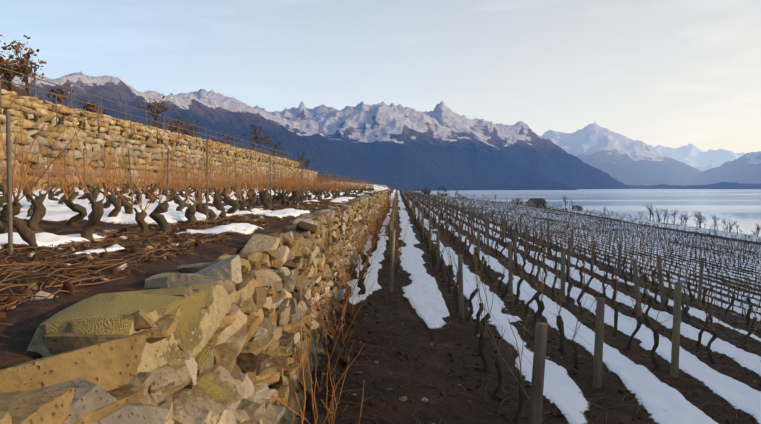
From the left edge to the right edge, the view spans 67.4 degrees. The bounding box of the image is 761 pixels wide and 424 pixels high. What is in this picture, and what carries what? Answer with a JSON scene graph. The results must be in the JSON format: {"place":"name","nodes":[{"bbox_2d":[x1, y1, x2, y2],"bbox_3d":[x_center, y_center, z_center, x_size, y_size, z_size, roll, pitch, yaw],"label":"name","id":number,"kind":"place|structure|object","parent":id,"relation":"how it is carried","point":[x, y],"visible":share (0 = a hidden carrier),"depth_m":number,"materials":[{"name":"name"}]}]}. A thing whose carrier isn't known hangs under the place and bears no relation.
{"place":"outdoors","nodes":[
{"label":"outdoors","id":0,"kind":"place"},
{"bbox_2d":[0,63,760,423],"bbox_3d":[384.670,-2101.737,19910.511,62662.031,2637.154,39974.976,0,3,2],"label":"terrain","id":1,"kind":"structure","parent":0,"point":[390,149],"depth_m":13.99,"materials":[{"name":"brown soil"}]},
{"bbox_2d":[1,94,282,162],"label":"grapevines","id":2,"kind":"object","parent":1,"relation":"on","point":[49,121],"depth_m":26.90,"materials":[{"name":"brown plant"}]},
{"bbox_2d":[1,89,299,166],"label":"dry stone wall","id":3,"kind":"structure","parent":1,"relation":"on","point":[45,112],"depth_m":28.48,"materials":[{"name":"beige stone"}]},
{"bbox_2d":[0,67,300,168],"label":"fence and stakes","id":4,"kind":"object","parent":1,"relation":"on","point":[70,88],"visible":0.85,"depth_m":29.49,"materials":[{"name":"brown wood"}]},
{"bbox_2d":[2,106,299,168],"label":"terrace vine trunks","id":5,"kind":"object","parent":1,"relation":"on","point":[80,124],"visible":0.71,"depth_m":28.12,"materials":[{"name":"plant"}]},
{"bbox_2d":[1,68,304,166],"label":"vine shoots","id":6,"kind":"object","parent":5,"relation":"on","point":[291,162],"visible":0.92,"depth_m":29.25,"materials":[{"name":"brown plant"}]},
{"bbox_2d":[0,122,302,186],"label":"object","id":7,"kind":"object","parent":1,"relation":"on","point":[60,140],"depth_m":22.27,"materials":[{"name":"brown plant"}]},
{"bbox_2d":[0,114,317,189],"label":"dry stone wall","id":8,"kind":"structure","parent":1,"relation":"on","point":[60,131],"depth_m":22.97,"materials":[{"name":"beige stone"}]},
{"bbox_2d":[0,176,373,248],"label":"grapevine trunks","id":9,"kind":"object","parent":1,"relation":"on","point":[36,211],"visible":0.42,"depth_m":9.15,"materials":[{"name":"brown plant"}]},
{"bbox_2d":[0,104,373,211],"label":"vine canes","id":10,"kind":"object","parent":9,"relation":"attached to","point":[147,180],"visible":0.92,"depth_m":10.79,"materials":[{"name":"brown plant"}]},
{"bbox_2d":[6,111,371,255],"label":"trellis posts","id":11,"kind":"object","parent":1,"relation":"on","point":[9,180],"visible":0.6,"depth_m":10.16,"materials":[{"name":"wood"}]},
{"bbox_2d":[0,106,353,183],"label":"terrace wires","id":12,"kind":"object","parent":11,"relation":"attached to","point":[103,173],"visible":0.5,"depth_m":10.63,"materials":[{"name":"grey metal"}]},
{"bbox_2d":[0,44,760,236],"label":"bare trees","id":13,"kind":"object","parent":1,"relation":"on","point":[10,85],"visible":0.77,"depth_m":78.50,"materials":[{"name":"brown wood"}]},
{"bbox_2d":[0,35,310,166],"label":"dry shrub leaves","id":14,"kind":"object","parent":13,"relation":"attached to","point":[26,56],"visible":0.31,"depth_m":43.26,"materials":[{"name":"brown plant"}]},
{"bbox_2d":[0,199,760,423],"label":"soil clods","id":15,"kind":"object","parent":1,"relation":"on","point":[67,286],"visible":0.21,"depth_m":6.15,"materials":[{"name":"brown soil"}]},
{"bbox_2d":[0,193,760,423],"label":"pruned vine canes","id":16,"kind":"object","parent":1,"relation":"on","point":[11,268],"visible":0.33,"depth_m":6.17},
{"bbox_2d":[9,199,756,423],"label":"pebbles","id":17,"kind":"object","parent":1,"relation":"on","point":[46,294],"visible":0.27,"depth_m":6.23,"materials":[{"name":"stone"}]},
{"bbox_2d":[421,189,430,194],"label":"shore house","id":18,"kind":"structure","parent":1,"relation":"on","point":[426,191],"depth_m":264.41,"materials":[{"name":"brown"}]},
{"bbox_2d":[437,190,448,196],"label":"white house","id":19,"kind":"structure","parent":1,"relation":"on","point":[442,193],"depth_m":263.30,"materials":[{"name":"grey"}]},
{"bbox_2d":[457,193,466,198],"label":"shore house","id":20,"kind":"structure","parent":1,"relation":"on","point":[462,195],"depth_m":260.94,"materials":[{"name":"grey"}]},
{"bbox_2d":[255,192,760,423],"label":"trellis vine canes","id":21,"kind":"object","parent":1,"relation":"on","point":[387,206],"visible":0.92,"depth_m":11.78,"materials":[{"name":"brown plant"}]},
{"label":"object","id":22,"kind":"structure","parent":21,"relation":"on"},
{"bbox_2d":[0,190,387,423],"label":"dry stone wall","id":23,"kind":"structure","parent":22,"relation":"on","point":[217,340],"depth_m":2.83,"materials":[{"name":"beige stone"}]},
{"bbox_2d":[511,198,523,203],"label":"shore house","id":24,"kind":"structure","parent":1,"relation":"on","point":[520,201],"depth_m":260.63,"materials":[{"name":"grey"}]},
{"bbox_2d":[299,191,760,423],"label":"grapevines","id":25,"kind":"object","parent":1,"relation":"on","point":[341,358],"visible":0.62,"depth_m":16.05,"materials":[{"name":"brown plant"}]},
{"bbox_2d":[526,198,546,207],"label":"dark house","id":26,"kind":"structure","parent":1,"relation":"on","point":[538,202],"depth_m":241.54,"materials":[{"name":"grey"}]},
{"bbox_2d":[388,188,759,423],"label":"trellis posts","id":27,"kind":"object","parent":1,"relation":"on","point":[537,387],"visible":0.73,"depth_m":13.83,"materials":[{"name":"wood"}]},
{"bbox_2d":[392,197,760,398],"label":"trellis wires","id":28,"kind":"object","parent":27,"relation":"attached to","point":[599,284],"visible":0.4,"depth_m":12.21,"materials":[{"name":"grey metal"}]},
{"bbox_2d":[571,205,582,211],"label":"shore house","id":29,"kind":"structure","parent":1,"relation":"on","point":[577,208],"depth_m":258.20,"materials":[{"name":"grey"}]},
{"bbox_2d":[405,188,760,243],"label":"bare trees","id":30,"kind":"object","parent":1,"relation":"on","point":[749,237],"visible":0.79,"depth_m":167.75,"materials":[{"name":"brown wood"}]},
{"bbox_2d":[0,0,760,153],"label":"sky","id":31,"kind":"structure","parent":0,"point":[666,73],"materials":[{"name":"blue"}]},
{"bbox_2d":[411,189,760,235],"bbox_3d":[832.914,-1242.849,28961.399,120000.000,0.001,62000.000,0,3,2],"label":"lake water","id":32,"kind":"structure","parent":0,"point":[742,207],"depth_m":2675.62,"materials":[{"name":"blue liquid"}]}
]}

